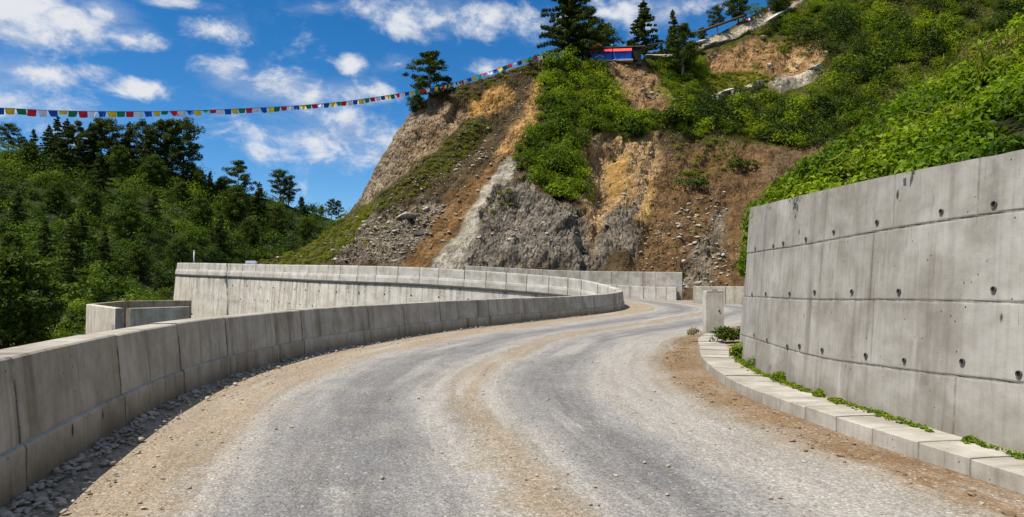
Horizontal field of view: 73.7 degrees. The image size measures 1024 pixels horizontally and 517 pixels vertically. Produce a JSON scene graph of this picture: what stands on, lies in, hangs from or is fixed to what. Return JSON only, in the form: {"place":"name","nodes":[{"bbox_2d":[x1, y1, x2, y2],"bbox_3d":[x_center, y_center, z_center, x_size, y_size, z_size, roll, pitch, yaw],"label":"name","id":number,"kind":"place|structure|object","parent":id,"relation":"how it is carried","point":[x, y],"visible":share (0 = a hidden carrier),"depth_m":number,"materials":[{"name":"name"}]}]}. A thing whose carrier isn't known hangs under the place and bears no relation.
{"place":"outdoors","nodes":[
{"label":"outdoors","id":0,"kind":"place"},
{"bbox_2d":[0,154,337,346],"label":"hill terrain","id":1,"kind":"structure","parent":0,"point":[75,199],"depth_m":94.84,"materials":[{"name":"green plant"}]},
{"bbox_2d":[0,122,21,149],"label":"pine tree","id":2,"kind":"object","parent":1,"relation":"on","point":[5,132],"visible":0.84,"depth_m":106.10,"materials":[{"name":"green plant"}]},
{"bbox_2d":[0,232,29,274],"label":"broadleaf tree","id":3,"kind":"object","parent":1,"relation":"on","point":[9,239],"visible":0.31,"depth_m":55.51,"materials":[{"name":"green plant"}]},
{"bbox_2d":[4,191,30,228],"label":"conifer tree","id":4,"kind":"object","parent":1,"relation":"on","point":[16,205],"visible":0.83,"depth_m":78.09,"materials":[{"name":"green plant"}]},
{"bbox_2d":[9,136,30,155],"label":"pine tree","id":5,"kind":"object","parent":1,"relation":"on","point":[23,140],"visible":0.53,"depth_m":105.75,"materials":[{"name":"green plant"}]},
{"bbox_2d":[13,142,42,166],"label":"broadleaf tree","id":6,"kind":"object","parent":1,"relation":"on","point":[34,154],"visible":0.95,"depth_m":102.82,"materials":[{"name":"green plant"}]},
{"bbox_2d":[1,281,62,329],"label":"broadleaf tree","id":7,"kind":"object","parent":1,"relation":"on","point":[23,313],"visible":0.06,"depth_m":36.84,"materials":[{"name":"green plant"}]},
{"bbox_2d":[33,218,56,260],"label":"conifer tree","id":8,"kind":"object","parent":1,"relation":"on","point":[44,238],"visible":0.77,"depth_m":66.82,"materials":[{"name":"green plant"}]},
{"bbox_2d":[0,246,90,347],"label":"broadleaf tree","id":9,"kind":"object","parent":1,"relation":"on","point":[13,263],"visible":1,"depth_m":33.17,"materials":[{"name":"green plant"}]},
{"bbox_2d":[37,124,57,158],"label":"conifer tree","id":10,"kind":"object","parent":1,"relation":"on","point":[47,137],"visible":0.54,"depth_m":108.58,"materials":[{"name":"green plant"}]},
{"bbox_2d":[38,181,70,212],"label":"broadleaf tree","id":11,"kind":"object","parent":1,"relation":"on","point":[56,186],"visible":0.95,"depth_m":86.64,"materials":[{"name":"green plant"}]},
{"bbox_2d":[45,116,64,166],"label":"conifer tree","id":12,"kind":"object","parent":1,"relation":"on","point":[57,126],"visible":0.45,"depth_m":107.72,"materials":[{"name":"green plant"}]},
{"bbox_2d":[46,118,85,176],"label":"conifer tree","id":13,"kind":"object","parent":1,"relation":"on","point":[62,144],"visible":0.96,"depth_m":103.19,"materials":[{"name":"green plant"}]},
{"bbox_2d":[48,219,89,288],"bbox_3d":[-36.543,-0.015,56.370,3.124,6.658,3.059,3,-2,-44],"label":"conifer tree","id":14,"kind":"object","parent":1,"relation":"on","point":[72,238],"visible":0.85,"depth_m":56.22,"materials":[{"name":"green plant"}]},
{"bbox_2d":[62,119,94,161],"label":"pine tree","id":15,"kind":"object","parent":1,"relation":"on","point":[78,128],"visible":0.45,"depth_m":110.02,"materials":[{"name":"green plant"}]},
{"bbox_2d":[66,213,95,245],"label":"conifer tree","id":16,"kind":"object","parent":1,"relation":"on","point":[81,231],"visible":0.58,"depth_m":72.96,"materials":[{"name":"green plant"}]},
{"bbox_2d":[74,122,103,171],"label":"conifer tree","id":17,"kind":"object","parent":1,"relation":"on","point":[85,157],"visible":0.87,"depth_m":109.79,"materials":[{"name":"green plant"}]},
{"bbox_2d":[77,187,108,218],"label":"broadleaf tree","id":18,"kind":"object","parent":1,"relation":"on","point":[90,196],"visible":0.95,"depth_m":86.65,"materials":[{"name":"green plant"}]},
{"bbox_2d":[74,117,123,160],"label":"pine tree","id":19,"kind":"object","parent":1,"relation":"on","point":[99,122],"visible":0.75,"depth_m":110.82,"materials":[{"name":"green plant"}]},
{"bbox_2d":[87,152,114,194],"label":"conifer tree","id":20,"kind":"object","parent":1,"relation":"on","point":[100,178],"visible":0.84,"depth_m":98.17,"materials":[{"name":"green plant"}]},
{"bbox_2d":[91,230,116,271],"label":"conifer tree","id":21,"kind":"object","parent":1,"relation":"on","point":[103,247],"visible":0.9,"depth_m":68.90,"materials":[{"name":"green plant"}]},
{"bbox_2d":[92,117,126,165],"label":"pine tree","id":22,"kind":"object","parent":1,"relation":"on","point":[113,135],"visible":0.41,"depth_m":113.17,"materials":[{"name":"green plant"}]},
{"bbox_2d":[102,144,133,177],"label":"broadleaf tree","id":23,"kind":"object","parent":1,"relation":"on","point":[119,153],"visible":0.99,"depth_m":107.91,"materials":[{"name":"green plant"}]},
{"bbox_2d":[104,199,144,240],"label":"broadleaf tree","id":24,"kind":"object","parent":1,"relation":"on","point":[128,208],"visible":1,"depth_m":82.67,"materials":[{"name":"green plant"}]},
{"bbox_2d":[119,121,139,168],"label":"conifer tree","id":25,"kind":"object","parent":1,"relation":"on","point":[126,143],"visible":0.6,"depth_m":113.49,"materials":[{"name":"green plant"}]},
{"bbox_2d":[86,300,191,333],"bbox_3d":[-24.018,7.654,43.889,5.929,9.514,20.039,1,-2,-25],"label":"concrete basin","id":26,"kind":"object","parent":1,"relation":"on","point":[104,316],"visible":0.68,"depth_m":37.48,"materials":[{"name":"grey concrete"}]},
{"bbox_2d":[122,244,155,280],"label":"broadleaf tree","id":27,"kind":"object","parent":1,"relation":"on","point":[137,253],"visible":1,"depth_m":71.41,"materials":[{"name":"green plant"}]},
{"bbox_2d":[121,118,161,158],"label":"pine tree","id":28,"kind":"object","parent":1,"relation":"on","point":[138,127],"visible":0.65,"depth_m":113.32,"materials":[{"name":"green plant"}]},
{"bbox_2d":[132,126,157,175],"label":"conifer tree","id":29,"kind":"object","parent":1,"relation":"on","point":[149,148],"visible":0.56,"depth_m":111.58,"materials":[{"name":"green plant"}]},
{"bbox_2d":[141,190,163,224],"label":"conifer tree","id":30,"kind":"object","parent":1,"relation":"on","point":[152,208],"visible":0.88,"depth_m":93.08,"materials":[{"name":"green plant"}]},
{"bbox_2d":[137,154,168,189],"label":"broadleaf tree","id":31,"kind":"object","parent":1,"relation":"on","point":[153,163],"visible":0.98,"depth_m":107.44,"materials":[{"name":"green plant"}]},
{"bbox_2d":[150,118,175,165],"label":"pine tree","id":32,"kind":"object","parent":1,"relation":"on","point":[159,124],"visible":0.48,"depth_m":116.15,"materials":[{"name":"green plant"}]},
{"bbox_2d":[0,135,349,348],"bbox_3d":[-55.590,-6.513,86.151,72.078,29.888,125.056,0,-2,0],"label":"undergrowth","id":33,"kind":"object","parent":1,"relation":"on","point":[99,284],"visible":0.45,"depth_m":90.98,"materials":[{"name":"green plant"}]},
{"bbox_2d":[154,119,196,180],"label":"pine tree","id":34,"kind":"object","parent":1,"relation":"on","point":[168,125],"visible":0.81,"depth_m":116.30,"materials":[{"name":"green plant"}]},
{"bbox_2d":[162,237,191,266],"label":"broadleaf tree","id":35,"kind":"object","parent":1,"relation":"on","point":[181,246],"visible":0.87,"depth_m":79.87,"materials":[{"name":"green plant"}]},
{"bbox_2d":[167,181,191,202],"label":"broadleaf tree","id":36,"kind":"object","parent":1,"relation":"on","point":[177,193],"visible":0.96,"depth_m":105.83,"materials":[{"name":"green plant"}]},
{"bbox_2d":[159,116,206,175],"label":"pine tree","id":37,"kind":"object","parent":1,"relation":"on","point":[186,124],"visible":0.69,"depth_m":118.44,"materials":[{"name":"green plant"}]},
{"bbox_2d":[179,162,200,186],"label":"broadleaf tree","id":38,"kind":"object","parent":1,"relation":"on","point":[189,169],"visible":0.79,"depth_m":117.02,"materials":[{"name":"green plant"}]},
{"bbox_2d":[183,197,217,226],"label":"broadleaf tree","id":39,"kind":"object","parent":1,"relation":"on","point":[201,207],"visible":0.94,"depth_m":99.77,"materials":[{"name":"green plant"}]},
{"bbox_2d":[190,169,211,193],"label":"broadleaf tree","id":40,"kind":"object","parent":1,"relation":"on","point":[195,176],"visible":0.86,"depth_m":116.75,"materials":[{"name":"green plant"}]},
{"bbox_2d":[210,215,231,250],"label":"conifer tree","id":41,"kind":"object","parent":1,"relation":"on","point":[218,231],"visible":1,"depth_m":96.92,"materials":[{"name":"green plant"}]},
{"bbox_2d":[211,177,231,200],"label":"broadleaf tree","id":42,"kind":"object","parent":1,"relation":"on","point":[222,181],"visible":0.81,"depth_m":120.08,"materials":[{"name":"green plant"}]},
{"bbox_2d":[216,184,250,227],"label":"broadleaf tree","id":43,"kind":"object","parent":1,"relation":"on","point":[237,196],"visible":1,"depth_m":112.06,"materials":[{"name":"green plant"}]},
{"bbox_2d":[221,160,257,197],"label":"pine tree","id":44,"kind":"object","parent":1,"relation":"on","point":[239,167],"visible":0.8,"depth_m":123.55,"materials":[{"name":"green plant"}]},
{"bbox_2d":[240,217,262,247],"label":"broadleaf tree","id":45,"kind":"object","parent":1,"relation":"on","point":[250,229],"visible":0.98,"depth_m":106.53,"materials":[{"name":"green plant"}]},
{"bbox_2d":[248,182,271,224],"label":"conifer tree","id":46,"kind":"object","parent":1,"relation":"on","point":[260,213],"visible":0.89,"depth_m":118.79,"materials":[{"name":"green plant"}]},
{"bbox_2d":[267,205,287,232],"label":"pine tree","id":47,"kind":"object","parent":1,"relation":"on","point":[277,216],"visible":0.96,"depth_m":118.17,"materials":[{"name":"green plant"}]},
{"bbox_2d":[267,169,295,199],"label":"pine tree","id":48,"kind":"object","parent":1,"relation":"on","point":[279,174],"visible":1,"depth_m":133.68,"materials":[{"name":"green plant"}]},
{"bbox_2d":[278,178,300,205],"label":"pine tree","id":49,"kind":"object","parent":1,"relation":"on","point":[292,196],"visible":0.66,"depth_m":135.92,"materials":[{"name":"green plant"}]},
{"bbox_2d":[296,217,316,239],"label":"broadleaf tree","id":50,"kind":"object","parent":1,"relation":"on","point":[306,225],"visible":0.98,"depth_m":118.70,"materials":[{"name":"green plant"}]},
{"bbox_2d":[325,198,336,218],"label":"pine tree","id":51,"kind":"object","parent":1,"relation":"on","point":[332,202],"visible":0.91,"depth_m":141.20,"materials":[{"name":"green plant"}]},
{"bbox_2d":[332,200,344,220],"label":"pine tree","id":52,"kind":"object","parent":1,"relation":"on","point":[339,205],"visible":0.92,"depth_m":142.31,"materials":[{"name":"green plant"}]},
{"bbox_2d":[0,314,602,516],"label":"loose gravel","id":53,"kind":"structure","parent":0,"point":[42,497],"depth_m":6.18,"materials":[{"name":"grey gravel"}]},
{"bbox_2d":[0,0,768,220],"label":"sky","id":54,"kind":"structure","parent":0,"point":[62,55],"materials":[{"name":"blue"}]},
{"bbox_2d":[6,282,1023,516],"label":"road","id":55,"kind":"structure","parent":0,"point":[332,464],"depth_m":6.46,"materials":[{"name":"grey gravel"}]},
{"bbox_2d":[36,315,996,514],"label":"loose stones","id":56,"kind":"object","parent":55,"relation":"on","point":[554,487],"visible":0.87,"depth_m":7.05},
{"bbox_2d":[703,290,723,332],"bbox_3d":[5.839,1.522,19.755,0.540,1.240,0.420,0,-2,-3],"label":"gate post","id":57,"kind":"object","parent":55,"relation":"on","point":[713,311],"visible":0.81,"depth_m":19.67,"materials":[{"name":"concrete"}]},
{"bbox_2d":[660,338,1021,516],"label":"dirt clods","id":58,"kind":"object","parent":55,"relation":"on","point":[1005,512],"visible":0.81,"depth_m":6.60,"materials":[{"name":"brown soil"}]},
{"bbox_2d":[257,0,1023,299],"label":"hillside terrain","id":59,"kind":"structure","parent":0,"point":[419,137],"depth_m":81.07,"materials":[{"name":"brown stone"}]},
{"bbox_2d":[0,55,542,117],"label":"prayer flag string","id":60,"kind":"object","parent":59,"relation":"on","point":[54,113],"visible":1,"depth_m":65.00,"materials":[{"name":"multicoloured fabric"}]},
{"bbox_2d":[396,212,416,218],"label":"boulder","id":61,"kind":"object","parent":59,"relation":"on","point":[405,215],"visible":0.92,"depth_m":73.29,"materials":[{"name":"grey stone"}]},
{"bbox_2d":[405,94,426,111],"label":"broadleaf tree","id":62,"kind":"object","parent":59,"relation":"on","point":[414,102],"visible":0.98,"depth_m":90.16,"materials":[{"name":"green plant"}]},
{"bbox_2d":[402,50,451,99],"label":"pine tree","id":63,"kind":"object","parent":59,"relation":"on","point":[429,57],"visible":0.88,"depth_m":90.54,"materials":[{"name":"green plant"}]},
{"bbox_2d":[274,40,812,288],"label":"rubble","id":64,"kind":"object","parent":59,"relation":"on","point":[546,233],"visible":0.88,"depth_m":72.68,"materials":[{"name":"stone"}]},
{"bbox_2d":[260,0,848,274],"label":"ground cover","id":65,"kind":"object","parent":59,"relation":"on","point":[369,213],"visible":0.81,"depth_m":85.82,"materials":[{"name":"green plant"}]},
{"bbox_2d":[528,0,606,61],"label":"fir tree","id":66,"kind":"object","parent":59,"relation":"on","point":[582,35],"visible":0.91,"depth_m":98.98,"materials":[{"name":"green plant"}]},
{"bbox_2d":[578,5,608,46],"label":"pine tree","id":67,"kind":"object","parent":59,"relation":"on","point":[592,9],"visible":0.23,"depth_m":104.72,"materials":[{"name":"green plant"}]},
{"bbox_2d":[593,22,622,46],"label":"broadleaf tree","id":68,"kind":"object","parent":59,"relation":"on","point":[607,26],"visible":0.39,"depth_m":106.54,"materials":[{"name":"green plant"}]},
{"bbox_2d":[581,43,644,65],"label":"roadside hut","id":69,"kind":"object","parent":59,"relation":"on","point":[629,54],"visible":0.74,"depth_m":101.51,"materials":[{"name":"concrete"}]},
{"bbox_2d":[621,0,664,58],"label":"conifer tree","id":70,"kind":"object","parent":59,"relation":"on","point":[643,18],"visible":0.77,"depth_m":108.93,"materials":[{"name":"green plant"}]},
{"bbox_2d":[644,54,673,59],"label":"boulder","id":71,"kind":"object","parent":59,"relation":"on","point":[649,56],"visible":0.61,"depth_m":105.48,"materials":[{"name":"grey stone"}]},
{"bbox_2d":[664,9,679,53],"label":"conifer tree","id":72,"kind":"object","parent":59,"relation":"on","point":[673,22],"visible":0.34,"depth_m":109.78,"materials":[{"name":"green plant"}]},
{"bbox_2d":[651,104,695,123],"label":"shrub","id":73,"kind":"object","parent":59,"relation":"on","point":[667,110],"visible":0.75,"depth_m":90.79,"materials":[{"name":"green plant"}]},
{"bbox_2d":[659,22,706,74],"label":"pine tree","id":74,"kind":"object","parent":59,"relation":"on","point":[682,30],"visible":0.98,"depth_m":102.33,"materials":[{"name":"green plant"}]},
{"bbox_2d":[674,174,709,186],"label":"shrub","id":75,"kind":"object","parent":59,"relation":"on","point":[699,182],"visible":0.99,"depth_m":80.39,"materials":[{"name":"green plant"}]},
{"bbox_2d":[647,14,744,45],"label":"log rail","id":76,"kind":"object","parent":59,"relation":"on","point":[719,24],"visible":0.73,"depth_m":111.56,"materials":[{"name":"brown wood"}]},
{"bbox_2d":[705,3,726,33],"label":"pine tree","id":77,"kind":"object","parent":59,"relation":"on","point":[717,12],"visible":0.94,"depth_m":114.75,"materials":[{"name":"green plant"}]},
{"bbox_2d":[720,0,750,22],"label":"broadleaf tree","id":78,"kind":"object","parent":59,"relation":"on","point":[733,11],"visible":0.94,"depth_m":117.87,"materials":[{"name":"green plant"}]},
{"bbox_2d":[727,156,760,168],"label":"shrub","id":79,"kind":"object","parent":59,"relation":"on","point":[737,163],"visible":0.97,"depth_m":84.92,"materials":[{"name":"green plant"}]},
{"bbox_2d":[510,0,1023,204],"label":"shrub cover","id":80,"kind":"object","parent":59,"relation":"on","point":[560,129],"visible":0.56,"depth_m":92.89,"materials":[{"name":"green plant"}]},
{"bbox_2d":[763,10,786,22],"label":"boulder","id":81,"kind":"object","parent":59,"relation":"on","point":[776,15],"visible":1,"depth_m":119.16,"materials":[{"name":"stone"}]},
{"bbox_2d":[747,117,807,135],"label":"shrub","id":82,"kind":"object","parent":59,"relation":"on","point":[793,123],"visible":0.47,"depth_m":90.75,"materials":[{"name":"green plant"}]},
{"bbox_2d":[765,0,792,16],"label":"broadleaf tree","id":83,"kind":"object","parent":59,"relation":"on","point":[779,5],"visible":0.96,"depth_m":119.41,"materials":[{"name":"green plant"}]},
{"bbox_2d":[803,91,836,109],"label":"shrub","id":84,"kind":"object","parent":59,"relation":"on","point":[815,98],"visible":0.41,"depth_m":94.57,"materials":[{"name":"green plant"}]},
{"bbox_2d":[845,49,895,73],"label":"shrub","id":85,"kind":"object","parent":59,"relation":"on","point":[883,64],"visible":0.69,"depth_m":99.03,"materials":[{"name":"green plant"}]},
{"bbox_2d":[900,27,948,49],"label":"shrub","id":86,"kind":"object","parent":59,"relation":"on","point":[924,37],"visible":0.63,"depth_m":104.24,"materials":[{"name":"green plant"}]},
{"bbox_2d":[724,333,827,397],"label":"verge ground","id":87,"kind":"structure","parent":0,"point":[727,342],"depth_m":16.02,"materials":[{"name":"soil"}]},
{"bbox_2d":[709,325,739,340],"bbox_3d":[5.071,1.799,16.206,0.826,0.434,0.824,-1,-3,30],"label":"weed clump","id":88,"kind":"object","parent":87,"relation":"on","point":[724,333],"visible":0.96,"depth_m":16.06,"materials":[{"name":"green plant"}]},
{"bbox_2d":[728,342,742,358],"bbox_3d":[4.376,1.694,12.722,0.529,0.365,0.714,2,-3,-42],"label":"weed clump","id":89,"kind":"object","parent":87,"relation":"on","point":[736,350],"visible":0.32,"depth_m":12.71,"materials":[{"name":"green plant"}]},
{"bbox_2d":[698,333,1023,493],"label":"pavement","id":90,"kind":"structure","parent":0,"point":[999,467],"depth_m":6.68,"materials":[{"name":"concrete"}]},
{"bbox_2d":[770,370,785,379],"bbox_3d":[3.851,1.679,9.749,0.242,0.161,0.323,2,-3,-42],"label":"weed clump","id":91,"kind":"object","parent":90,"relation":"on","point":[780,374],"visible":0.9,"depth_m":9.74,"materials":[{"name":"green plant"}]},
{"bbox_2d":[812,388,825,396],"bbox_3d":[3.755,1.649,8.350,0.172,0.120,0.216,-1,-3,26],"label":"weed clump","id":92,"kind":"object","parent":90,"relation":"on","point":[820,392],"visible":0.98,"depth_m":8.30,"materials":[{"name":"green plant"}]},
{"bbox_2d":[734,356,1023,459],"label":"creeping weeds","id":93,"kind":"object","parent":90,"relation":"on","point":[888,416],"visible":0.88,"depth_m":7.20,"materials":[{"name":"green plant"}]},
{"bbox_2d":[841,78,1023,184],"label":"bank terrain","id":94,"kind":"structure","parent":0,"point":[1012,124],"depth_m":7.65,"materials":[{"name":"green plant"}]},
{"bbox_2d":[732,190,769,276],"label":"corner undergrowth","id":95,"kind":"object","parent":94,"relation":"on","point":[741,265],"visible":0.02,"depth_m":14.07,"materials":[{"name":"green plant"}]},
{"bbox_2d":[746,7,1023,218],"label":"bushes","id":96,"kind":"object","parent":94,"relation":"on","point":[968,137],"visible":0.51,"depth_m":9.15,"materials":[{"name":"green plant"}]},
{"bbox_2d":[760,10,1023,197],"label":"bank grass","id":97,"kind":"structure","parent":94,"relation":"on","point":[845,163],"depth_m":9.57,"materials":[{"name":"green plant"}]},
{"bbox_2d":[945,25,1023,66],"bbox_3d":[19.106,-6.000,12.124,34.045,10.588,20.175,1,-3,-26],"label":"bush","id":98,"kind":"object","parent":94,"relation":"on","point":[1001,46],"depth_m":10.42,"materials":[{"name":"green plant"}]},
{"label":"ground","id":99,"kind":"structure","parent":0,"visible":0},
{"bbox_2d":[174,274,569,317],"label":"retaining wall","id":100,"kind":"structure","parent":99,"relation":"on","point":[211,295],"depth_m":53.97,"materials":[{"name":"concrete"}]},
{"bbox_2d":[175,263,618,295],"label":"parapet wall","id":101,"kind":"structure","parent":100,"relation":"on","point":[515,281],"depth_m":47.45,"materials":[{"name":"concrete"}]},
{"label":"roadside ground","id":102,"kind":"structure","parent":0,"visible":0},
{"bbox_2d":[465,266,682,299],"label":"stepped wall","id":103,"kind":"structure","parent":102,"relation":"on","point":[653,285],"depth_m":56.46,"materials":[{"name":"concrete"}]},
{"bbox_2d":[693,286,743,304],"bbox_3d":[16.971,2.562,45.307,10.130,1.459,0.486,-2,-3,36],"label":"concrete barrier","id":104,"kind":"object","parent":102,"relation":"on","point":[732,294],"visible":0.27,"depth_m":46.80,"materials":[{"name":"grey concrete"}]},
{"bbox_2d":[739,149,1023,453],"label":"retaining wall","id":105,"kind":"structure","parent":102,"relation":"on","point":[900,294],"depth_m":6.98,"materials":[{"name":"concrete"}]},
{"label":"retaining wall","id":106,"kind":"object","parent":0,"visible":0},
{"bbox_2d":[0,289,624,507],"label":"parapet wall","id":107,"kind":"structure","parent":106,"relation":"on","point":[64,400],"depth_m":8.57,"materials":[{"name":"concrete"}]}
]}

